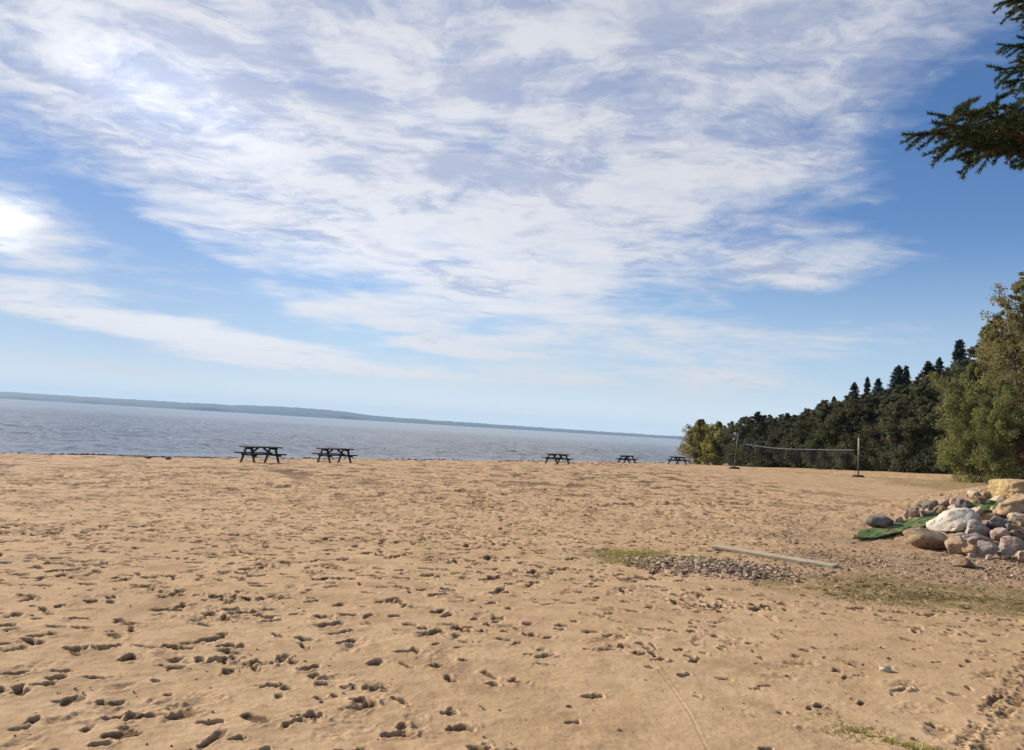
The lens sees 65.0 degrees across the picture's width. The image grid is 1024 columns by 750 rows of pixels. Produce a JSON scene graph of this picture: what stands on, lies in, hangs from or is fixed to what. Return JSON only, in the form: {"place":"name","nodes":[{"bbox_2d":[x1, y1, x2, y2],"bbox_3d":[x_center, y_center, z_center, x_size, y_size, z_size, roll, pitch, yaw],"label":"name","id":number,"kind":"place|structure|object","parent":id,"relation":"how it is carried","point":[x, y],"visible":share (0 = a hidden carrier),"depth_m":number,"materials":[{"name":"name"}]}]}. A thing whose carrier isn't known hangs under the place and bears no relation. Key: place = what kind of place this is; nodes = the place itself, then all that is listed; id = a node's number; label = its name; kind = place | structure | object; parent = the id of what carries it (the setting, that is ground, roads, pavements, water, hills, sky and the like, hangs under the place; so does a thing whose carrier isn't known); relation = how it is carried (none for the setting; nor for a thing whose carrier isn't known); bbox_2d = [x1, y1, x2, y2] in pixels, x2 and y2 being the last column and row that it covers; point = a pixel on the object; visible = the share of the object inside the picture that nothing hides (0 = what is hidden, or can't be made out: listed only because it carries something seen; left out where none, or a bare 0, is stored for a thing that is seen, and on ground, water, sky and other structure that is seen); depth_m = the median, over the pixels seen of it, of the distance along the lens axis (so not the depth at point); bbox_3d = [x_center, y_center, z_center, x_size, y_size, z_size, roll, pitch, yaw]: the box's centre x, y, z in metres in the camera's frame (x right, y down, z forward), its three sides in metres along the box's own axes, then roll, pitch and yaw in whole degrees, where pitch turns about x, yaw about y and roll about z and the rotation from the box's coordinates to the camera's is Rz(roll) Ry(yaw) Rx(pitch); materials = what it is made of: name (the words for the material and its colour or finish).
{"place":"outdoors","nodes":[
{"label":"outdoors","id":0,"kind":"place"},
{"bbox_2d":[0,392,683,438],"bbox_3d":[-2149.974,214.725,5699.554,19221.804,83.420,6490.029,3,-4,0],"label":"hills","id":1,"kind":"structure","parent":0,"point":[290,411],"depth_m":6993.59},
{"bbox_2d":[0,398,711,462],"bbox_3d":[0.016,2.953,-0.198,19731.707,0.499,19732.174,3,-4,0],"label":"water","id":2,"kind":"structure","parent":0,"point":[37,427],"depth_m":121.67,"materials":[{"name":"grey liquid"}]},
{"bbox_2d":[0,453,1023,749],"bbox_3d":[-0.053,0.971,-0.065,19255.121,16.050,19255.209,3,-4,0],"label":"ground","id":3,"kind":"structure","parent":0,"point":[560,623],"depth_m":7.20,"materials":[{"name":"sand"}]},
{"bbox_2d":[234,446,286,462],"bbox_3d":[-11.842,3.795,37.782,1.598,0.856,1.860,0,-5,44],"label":"picnic table","id":4,"kind":"object","parent":3,"relation":"on","point":[267,453],"visible":0.91,"depth_m":37.68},
{"bbox_2d":[4,452,551,461],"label":"shore litter","id":5,"kind":"object","parent":3,"relation":"on","point":[210,457],"visible":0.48,"depth_m":47.23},
{"bbox_2d":[312,448,357,462],"bbox_3d":[-9.443,4.337,42.766,1.860,0.856,1.598,6,-5,-42],"label":"picnic table","id":6,"kind":"object","parent":3,"relation":"on","point":[340,454],"visible":0.93,"depth_m":42.67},
{"bbox_2d":[0,510,1022,749],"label":"sand clods","id":7,"kind":"object","parent":3,"relation":"on","point":[483,736],"visible":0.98,"depth_m":6.99,"materials":[{"name":"sand"}]},
{"bbox_2d":[541,453,573,463],"bbox_3d":[3.444,6.393,60.724,1.860,0.856,1.598,7,-5,-40],"label":"picnic table","id":8,"kind":"object","parent":3,"relation":"on","point":[554,457],"visible":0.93,"depth_m":60.62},
{"bbox_2d":[502,459,693,463],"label":"shore stones","id":9,"kind":"object","parent":3,"relation":"on","point":[597,461],"visible":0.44,"depth_m":83.36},
{"bbox_2d":[615,455,638,463],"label":"picnic table","id":10,"kind":"object","parent":3,"relation":"on","point":[626,458],"visible":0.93,"depth_m":78.39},
{"bbox_2d":[665,456,688,464],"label":"picnic table","id":11,"kind":"object","parent":3,"relation":"on","point":[676,459],"visible":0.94,"depth_m":80.53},
{"bbox_2d":[677,419,713,464],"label":"shrub","id":12,"kind":"object","parent":3,"relation":"on","point":[690,440],"visible":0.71,"depth_m":85.45,"materials":[{"name":"green plant"}]},
{"bbox_2d":[695,421,733,464],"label":"shrub","id":13,"kind":"object","parent":3,"relation":"on","point":[711,446],"visible":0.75,"depth_m":83.31,"materials":[{"name":"green plant"}]},
{"bbox_2d":[715,421,741,464],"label":"broadleaf tree","id":14,"kind":"object","parent":3,"relation":"on","point":[728,441],"visible":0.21,"depth_m":82.13,"materials":[{"name":"green plant"}]},
{"bbox_2d":[713,416,752,460],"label":"broadleaf tree","id":15,"kind":"object","parent":3,"relation":"on","point":[738,427],"visible":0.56,"depth_m":79.66,"materials":[{"name":"green plant"}]},
{"bbox_2d":[722,444,743,465],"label":"brush","id":16,"kind":"object","parent":3,"relation":"on","point":[730,453],"visible":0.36,"depth_m":78.30,"materials":[{"name":"green plant"}]},
{"bbox_2d":[733,436,756,466],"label":"brush","id":17,"kind":"object","parent":3,"relation":"on","point":[742,449],"visible":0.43,"depth_m":76.44,"materials":[{"name":"green plant"}]},
{"bbox_2d":[730,411,770,466],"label":"broadleaf tree","id":18,"kind":"object","parent":3,"relation":"on","point":[760,420],"visible":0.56,"depth_m":77.61,"materials":[{"name":"green plant"}]},
{"bbox_2d":[744,438,776,466],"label":"brush","id":19,"kind":"object","parent":3,"relation":"on","point":[760,462],"visible":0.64,"depth_m":74.35,"materials":[{"name":"green plant"}]},
{"bbox_2d":[753,417,783,441],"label":"broadleaf tree","id":20,"kind":"object","parent":3,"relation":"on","point":[767,426],"visible":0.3,"depth_m":76.66,"materials":[{"name":"green plant"}]},
{"bbox_2d":[711,544,837,567],"bbox_3d":[3.815,2.653,11.764,1.793,0.046,0.264,2,-4,38],"label":"plank","id":21,"kind":"object","parent":3,"relation":"on","point":[774,556],"visible":0.97,"depth_m":11.67,"materials":[{"name":"wood"}]},
{"bbox_2d":[754,413,797,466],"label":"broadleaf tree","id":22,"kind":"object","parent":3,"relation":"on","point":[781,418],"visible":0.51,"depth_m":74.77,"materials":[{"name":"green plant"}]},
{"bbox_2d":[765,441,796,467],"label":"brush","id":23,"kind":"object","parent":3,"relation":"on","point":[776,457],"visible":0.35,"depth_m":73.01,"materials":[{"name":"green plant"}]},
{"bbox_2d":[775,414,811,467],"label":"broadleaf tree","id":24,"kind":"object","parent":3,"relation":"on","point":[798,418],"visible":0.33,"depth_m":72.63,"materials":[{"name":"green plant"}]},
{"bbox_2d":[780,438,811,467],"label":"brush","id":25,"kind":"object","parent":3,"relation":"on","point":[791,446],"visible":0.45,"depth_m":71.02,"materials":[{"name":"green plant"}]},
{"bbox_2d":[788,408,827,467],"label":"broadleaf tree","id":26,"kind":"object","parent":3,"relation":"on","point":[807,426],"visible":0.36,"depth_m":71.01,"materials":[{"name":"green plant"}]},
{"bbox_2d":[801,444,821,468],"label":"brush","id":27,"kind":"object","parent":3,"relation":"on","point":[806,460],"visible":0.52,"depth_m":69.15,"materials":[{"name":"green plant"}]},
{"bbox_2d":[794,404,839,466],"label":"broadleaf tree","id":28,"kind":"object","parent":3,"relation":"on","point":[824,410],"visible":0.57,"depth_m":69.64,"materials":[{"name":"green plant"}]},
{"bbox_2d":[611,535,1023,602],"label":"gravel","id":29,"kind":"structure","parent":3,"relation":"on","point":[740,567],"depth_m":10.58,"materials":[{"name":"gravel"}]},
{"bbox_2d":[812,445,838,468],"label":"brush","id":30,"kind":"object","parent":3,"relation":"on","point":[826,465],"visible":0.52,"depth_m":67.68,"materials":[{"name":"green plant"}]},
{"bbox_2d":[813,406,849,468],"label":"broadleaf tree","id":31,"kind":"object","parent":3,"relation":"on","point":[827,437],"visible":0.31,"depth_m":68.15,"materials":[{"name":"green plant"}]},
{"bbox_2d":[816,398,861,468],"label":"broadleaf tree","id":32,"kind":"object","parent":3,"relation":"on","point":[837,418],"visible":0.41,"depth_m":67.56,"materials":[{"name":"green plant"}]},
{"bbox_2d":[830,440,856,469],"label":"brush","id":33,"kind":"object","parent":3,"relation":"on","point":[842,455],"visible":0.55,"depth_m":65.94,"materials":[{"name":"green plant"}]},
{"bbox_2d":[827,393,865,407],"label":"broadleaf tree","id":34,"kind":"object","parent":3,"relation":"on","point":[854,395],"visible":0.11,"depth_m":77.05,"materials":[{"name":"green plant"}]},
{"bbox_2d":[848,382,860,402],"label":"spruce tree","id":35,"kind":"object","parent":3,"relation":"on","point":[854,387],"visible":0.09,"depth_m":92.09,"materials":[{"name":"green plant"}]},
{"bbox_2d":[830,404,879,467],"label":"broadleaf tree","id":36,"kind":"object","parent":3,"relation":"on","point":[855,428],"visible":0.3,"depth_m":66.39,"materials":[{"name":"green plant"}]},
{"bbox_2d":[828,397,886,469],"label":"broadleaf tree","id":37,"kind":"object","parent":3,"relation":"on","point":[873,404],"visible":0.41,"depth_m":65.59,"materials":[{"name":"green plant"}]},
{"bbox_2d":[852,437,863,476],"bbox_3d":[23.252,5.530,53.845,0.798,2.705,0.798,3,-4,0],"label":"volleyball post","id":38,"kind":"object","parent":3,"relation":"on","point":[858,475],"visible":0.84,"depth_m":53.78,"materials":[{"name":"metal"}]},
{"bbox_2d":[738,442,854,464],"bbox_3d":[20.131,5.666,57.331,0.045,1.253,9.327,7,-5,-41],"label":"volleyball net","id":39,"kind":"object","parent":38,"relation":"attached to","point":[823,457],"visible":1,"depth_m":56.87,"materials":[{"name":"fabric"}]},
{"bbox_2d":[844,446,874,470],"bbox_3d":[28.559,6.899,65.153,3.013,2.509,2.975,4,-4,-1],"label":"brush","id":40,"kind":"object","parent":3,"relation":"on","point":[861,466],"visible":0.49,"depth_m":64.64,"materials":[{"name":"green plant"}]},
{"bbox_2d":[863,377,870,395],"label":"spruce tree","id":41,"kind":"object","parent":3,"relation":"on","point":[867,389],"visible":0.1,"depth_m":94.15,"materials":[{"name":"green plant"}]},
{"bbox_2d":[855,442,897,470],"bbox_3d":[29.194,6.622,63.519,2.633,2.912,3.879,7,-5,-43],"label":"brush","id":42,"kind":"object","parent":3,"relation":"on","point":[872,453],"visible":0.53,"depth_m":63.43,"materials":[{"name":"green plant"}]},
{"bbox_2d":[870,378,883,395],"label":"spruce tree","id":43,"kind":"object","parent":3,"relation":"on","point":[878,383],"visible":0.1,"depth_m":90.16,"materials":[{"name":"green plant"}]},
{"bbox_2d":[863,388,891,403],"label":"broadleaf tree","id":44,"kind":"object","parent":3,"relation":"on","point":[886,392],"visible":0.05,"depth_m":73.78,"materials":[{"name":"green plant"}]},
{"bbox_2d":[859,402,901,469],"bbox_3d":[30.214,4.963,64.777,4.311,5.835,5.119,2,-4,25],"label":"broadleaf tree","id":45,"kind":"object","parent":3,"relation":"on","point":[875,435],"visible":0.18,"depth_m":64.33,"materials":[{"name":"green plant"}]},
{"bbox_2d":[852,393,911,468],"bbox_3d":[30.505,4.611,63.746,4.912,6.430,5.403,6,-4,-30],"label":"broadleaf tree","id":46,"kind":"object","parent":3,"relation":"on","point":[884,402],"visible":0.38,"depth_m":63.63,"materials":[{"name":"green plant"}]},
{"bbox_2d":[872,441,910,471],"bbox_3d":[29.980,6.550,62.565,3.438,2.863,3.395,2,-4,17],"label":"brush","id":47,"kind":"object","parent":3,"relation":"on","point":[885,462],"visible":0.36,"depth_m":62.16,"materials":[{"name":"green plant"}]},
{"bbox_2d":[883,365,908,395],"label":"spruce tree","id":48,"kind":"object","parent":3,"relation":"on","point":[897,376],"visible":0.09,"depth_m":86.11,"materials":[{"name":"green plant"}]},
{"bbox_2d":[889,385,907,401],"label":"broadleaf tree","id":49,"kind":"object","parent":3,"relation":"on","point":[900,390],"visible":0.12,"depth_m":72.92,"materials":[{"name":"green plant"}]},
{"bbox_2d":[885,437,923,472],"bbox_3d":[30.622,6.310,61.204,4.335,3.254,2.943,4,-4,-5],"label":"brush","id":50,"kind":"object","parent":3,"relation":"on","point":[902,456],"visible":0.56,"depth_m":60.87,"materials":[{"name":"green plant"}]},
{"bbox_2d":[872,394,937,471],"bbox_3d":[31.033,4.588,62.887,5.659,6.229,5.318,4,-4,-4],"label":"broadleaf tree","id":51,"kind":"object","parent":3,"relation":"on","point":[900,412],"visible":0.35,"depth_m":62.53,"materials":[{"name":"green plant"}]},
{"bbox_2d":[903,365,911,384],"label":"spruce tree","id":52,"kind":"object","parent":3,"relation":"on","point":[906,372],"visible":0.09,"depth_m":88.20,"materials":[{"name":"green plant"}]},
{"bbox_2d":[904,507,919,518],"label":"rock","id":53,"kind":"object","parent":3,"relation":"on","point":[911,512],"visible":0.84,"depth_m":16.34,"materials":[{"name":"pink stone"}]},
{"bbox_2d":[877,383,952,471],"bbox_3d":[31.402,4.122,62.062,5.928,7.032,5.603,2,-4,17],"label":"broadleaf tree","id":54,"kind":"object","parent":3,"relation":"on","point":[908,411],"visible":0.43,"depth_m":61.51,"materials":[{"name":"green plant"}]},
{"bbox_2d":[909,372,940,397],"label":"broadleaf tree","id":55,"kind":"object","parent":3,"relation":"on","point":[925,381],"visible":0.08,"depth_m":70.81,"materials":[{"name":"green plant"}]},
{"bbox_2d":[915,361,934,380],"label":"spruce tree","id":56,"kind":"object","parent":3,"relation":"on","point":[928,367],"visible":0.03,"depth_m":84.21,"materials":[{"name":"green plant"}]},
{"bbox_2d":[853,498,998,538],"bbox_3d":[8.145,2.768,15.895,4.243,0.933,0.973,5,-4,-18],"label":"turf mat","id":57,"kind":"object","parent":3,"relation":"on","point":[893,528],"visible":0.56,"depth_m":15.83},
{"bbox_2d":[865,514,893,527],"bbox_3d":[7.361,2.963,16.097,0.516,0.316,0.471,1,-4,30],"label":"boulder","id":58,"kind":"object","parent":57,"relation":"on","point":[876,520],"visible":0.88,"depth_m":15.97,"materials":[{"name":"grey stone"}]},
{"bbox_2d":[926,507,981,531],"bbox_3d":[8.534,2.796,15.506,0.717,0.513,0.935,7,-5,-42],"label":"boulder","id":59,"kind":"object","parent":57,"relation":"on","point":[955,520],"visible":0.81,"depth_m":15.32,"materials":[{"name":"stone"}]},
{"bbox_2d":[903,527,948,549],"bbox_3d":[7.445,2.934,14.313,0.846,0.370,0.687,9,-4,-3],"label":"boulder","id":60,"kind":"object","parent":3,"relation":"on","point":[923,538],"visible":0.82,"depth_m":14.13,"materials":[{"name":"brown stone"}]},
{"bbox_2d":[904,440,951,473],"bbox_3d":[31.177,6.349,60.084,3.466,2.922,3.510,2,-4,27],"label":"brush","id":61,"kind":"object","parent":3,"relation":"on","point":[924,454],"visible":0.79,"depth_m":59.68,"materials":[{"name":"green plant"}]},
{"bbox_2d":[917,500,938,510],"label":"rock","id":62,"kind":"object","parent":3,"relation":"on","point":[928,504],"visible":0.73,"depth_m":16.57,"materials":[{"name":"grey stone"}]},
{"bbox_2d":[898,387,960,472],"bbox_3d":[32.417,4.234,60.784,5.890,6.698,6.422,2,-4,25],"label":"broadleaf tree","id":63,"kind":"object","parent":3,"relation":"on","point":[920,409],"visible":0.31,"depth_m":60.32,"materials":[{"name":"green plant"}]},
{"bbox_2d":[904,370,956,396],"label":"broadleaf tree","id":64,"kind":"object","parent":3,"relation":"on","point":[945,374],"visible":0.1,"depth_m":70.00,"materials":[{"name":"green plant"}]},
{"bbox_2d":[928,459,942,473],"bbox_3d":[31.296,6.821,59.282,1.158,1.242,1.315,3,-4,4],"label":"shrub","id":65,"kind":"object","parent":3,"relation":"on","point":[934,470],"visible":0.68,"depth_m":58.98,"materials":[{"name":"green plant"}]},
{"bbox_2d":[933,357,944,372],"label":"spruce tree","id":66,"kind":"object","parent":3,"relation":"on","point":[938,363],"visible":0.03,"depth_m":86.32,"materials":[{"name":"green plant"}]},
{"bbox_2d":[933,505,946,512],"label":"rock","id":67,"kind":"object","parent":3,"relation":"on","point":[939,509],"visible":0.74,"depth_m":16.29,"materials":[{"name":"beige stone"}]},
{"bbox_2d":[911,378,969,473],"bbox_3d":[33.002,3.897,59.944,5.463,7.394,6.487,5,-4,-23],"label":"broadleaf tree","id":68,"kind":"object","parent":3,"relation":"on","point":[932,406],"visible":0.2,"depth_m":59.78,"materials":[{"name":"green plant"}]},
{"bbox_2d":[938,498,949,505],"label":"rock","id":69,"kind":"object","parent":3,"relation":"on","point":[944,501],"visible":0.62,"depth_m":16.74,"materials":[{"name":"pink stone"}]},
{"bbox_2d":[928,359,967,389],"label":"broadleaf tree","id":70,"kind":"object","parent":3,"relation":"on","point":[958,362],"visible":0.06,"depth_m":67.98,"materials":[{"name":"green plant"}]},
{"bbox_2d":[945,536,967,553],"bbox_3d":[7.587,2.904,13.713,0.354,0.335,0.273,2,-4,26],"label":"rock","id":71,"kind":"object","parent":3,"relation":"on","point":[954,544],"visible":0.92,"depth_m":13.65,"materials":[{"name":"beige stone"}]},
{"bbox_2d":[950,339,967,367],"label":"spruce tree","id":72,"kind":"object","parent":3,"relation":"on","point":[959,352],"visible":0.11,"depth_m":80.28,"materials":[{"name":"green plant"}]},
{"bbox_2d":[898,0,1023,179],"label":"spruce tree","id":73,"kind":"object","parent":3,"relation":"on","point":[1000,135],"visible":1,"depth_m":8.26,"materials":[{"name":"green plant"}]},
{"bbox_2d":[952,558,976,567],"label":"rock","id":74,"kind":"object","parent":3,"relation":"on","point":[964,562],"visible":0.94,"depth_m":11.98,"materials":[{"name":"brown stone"}]},
{"bbox_2d":[958,499,971,507],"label":"rock","id":75,"kind":"object","parent":3,"relation":"on","point":[963,503],"visible":0.83,"depth_m":16.30,"materials":[{"name":"grey stone"}]},
{"bbox_2d":[961,545,976,554],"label":"rock","id":76,"kind":"object","parent":3,"relation":"on","point":[966,549],"visible":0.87,"depth_m":13.47,"materials":[{"name":"beige stone"}]},
{"bbox_2d":[926,361,1012,482],"bbox_3d":[28.026,3.165,48.961,5.031,8.118,4.580,1,-5,35],"label":"willow","id":77,"kind":"object","parent":3,"relation":"on","point":[959,415],"visible":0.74,"depth_m":48.67,"materials":[{"name":"green plant"}]},
{"bbox_2d":[967,488,979,498],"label":"rock","id":78,"kind":"object","parent":3,"relation":"on","point":[971,493],"visible":0.81,"depth_m":16.78,"materials":[{"name":"beige stone"}]},
{"bbox_2d":[949,351,1000,471],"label":"broadleaf tree","id":79,"kind":"object","parent":3,"relation":"on","point":[956,368],"visible":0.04,"depth_m":66.27,"materials":[{"name":"green plant"}]},
{"bbox_2d":[964,519,989,536],"bbox_3d":[8.646,2.859,14.958,0.432,0.350,0.353,0,-4,4],"label":"rock","id":80,"kind":"object","parent":3,"relation":"on","point":[974,526],"visible":0.86,"depth_m":14.83,"materials":[{"name":"grey stone"}]},
{"bbox_2d":[962,532,993,544],"bbox_3d":[8.438,2.979,14.544,0.512,0.233,0.418,1,-4,11],"label":"rock","id":81,"kind":"object","parent":3,"relation":"on","point":[973,538],"visible":0.73,"depth_m":14.45,"materials":[{"name":"grey stone"}]},
{"bbox_2d":[974,496,987,503],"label":"rock","id":82,"kind":"object","parent":3,"relation":"on","point":[980,499],"visible":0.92,"depth_m":16.29,"materials":[{"name":"brown stone"}]},
{"bbox_2d":[979,487,990,498],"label":"rock","id":83,"kind":"object","parent":3,"relation":"on","point":[985,492],"visible":0.59,"depth_m":16.62,"materials":[{"name":"beige stone"}]},
{"bbox_2d":[975,540,999,557],"bbox_3d":[7.957,2.926,13.397,0.323,0.321,0.281,5,-4,-27],"label":"rock","id":84,"kind":"object","parent":3,"relation":"on","point":[984,549],"visible":0.87,"depth_m":13.35,"materials":[{"name":"grey stone"}]},
{"bbox_2d":[953,328,1022,383],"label":"broadleaf tree","id":85,"kind":"object","parent":3,"relation":"on","point":[971,351],"visible":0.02,"depth_m":76.53,"materials":[{"name":"green plant"}]},
{"bbox_2d":[953,317,1023,477],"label":"autumn tree","id":86,"kind":"object","parent":3,"relation":"on","point":[984,337],"visible":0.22,"depth_m":53.19,"materials":[{"name":"green plant"}]},
{"bbox_2d":[960,380,1023,483],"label":"willow","id":87,"kind":"object","parent":3,"relation":"on","point":[1001,462],"visible":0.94,"depth_m":46.10,"materials":[{"name":"green plant"}]},
{"bbox_2d":[969,271,1023,475],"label":"autumn tree","id":88,"kind":"object","parent":3,"relation":"on","point":[1015,334],"visible":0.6,"depth_m":50.30,"materials":[{"name":"green plant"}]},
{"bbox_2d":[990,495,1006,502],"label":"rock","id":89,"kind":"object","parent":3,"relation":"on","point":[998,499],"visible":0.73,"depth_m":16.18,"materials":[{"name":"beige stone"}]},
{"bbox_2d":[986,515,1010,528],"bbox_3d":[9.205,2.800,15.188,0.418,0.262,0.431,1,-4,28],"label":"rock","id":90,"kind":"object","parent":3,"relation":"on","point":[994,521],"visible":0.74,"depth_m":15.09,"materials":[{"name":"grey stone"}]},
{"bbox_2d":[990,527,1010,540],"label":"rock","id":91,"kind":"object","parent":3,"relation":"on","point":[997,533],"visible":0.79,"depth_m":14.50,"materials":[{"name":"pink stone"}]},
{"bbox_2d":[988,479,1023,498],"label":"stone block","id":92,"kind":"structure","parent":3,"relation":"on","point":[1007,488],"depth_m":16.29,"materials":[{"name":"yellow stone"}]},
{"bbox_2d":[996,545,1016,558],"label":"rock","id":93,"kind":"object","parent":3,"relation":"on","point":[1007,550],"visible":0.69,"depth_m":13.44,"materials":[{"name":"grey stone"}]},
{"bbox_2d":[992,494,1023,516],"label":"boulder","id":94,"kind":"object","parent":3,"relation":"on","point":[1012,503],"visible":0.81,"depth_m":15.51,"materials":[{"name":"beige stone"}]},
{"bbox_2d":[999,536,1023,550],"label":"rock","id":95,"kind":"object","parent":3,"relation":"on","point":[1017,543],"visible":0.74,"depth_m":14.06,"materials":[{"name":"pink stone"}]},
{"bbox_2d":[1007,427,1023,479],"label":"shrub","id":96,"kind":"object","parent":3,"relation":"on","point":[1020,451],"visible":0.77,"depth_m":45.35,"materials":[{"name":"green plant"}]},
{"bbox_2d":[1007,512,1023,525],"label":"rock","id":97,"kind":"object","parent":3,"relation":"on","point":[1017,518],"visible":1,"depth_m":15.16,"materials":[{"name":"beige stone"}]},
{"bbox_2d":[1009,529,1023,539],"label":"rock","id":98,"kind":"object","parent":3,"relation":"on","point":[1017,533],"visible":0.76,"depth_m":14.52,"materials":[{"name":"brown stone"}]},
{"bbox_2d":[1015,551,1023,561],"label":"rock","id":99,"kind":"object","parent":3,"relation":"on","point":[1019,555],"visible":1,"depth_m":13.05,"materials":[{"name":"beige stone"}]},
{"bbox_2d":[0,0,1023,438],"label":"sky","id":100,"kind":"structure","parent":0,"point":[648,217],"materials":[{"name":"blue"}]},
{"bbox_2d":[582,544,744,586],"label":"grass","id":101,"kind":"structure","parent":0,"point":[632,553],"depth_m":11.17,"materials":[{"name":"plant"}]},
{"bbox_2d":[645,566,1023,616],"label":"grass","id":102,"kind":"structure","parent":0,"point":[965,598],"depth_m":9.34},
{"bbox_2d":[716,706,960,749],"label":"grass","id":103,"kind":"structure","parent":0,"point":[892,739],"depth_m":4.68,"materials":[{"name":"plant"}]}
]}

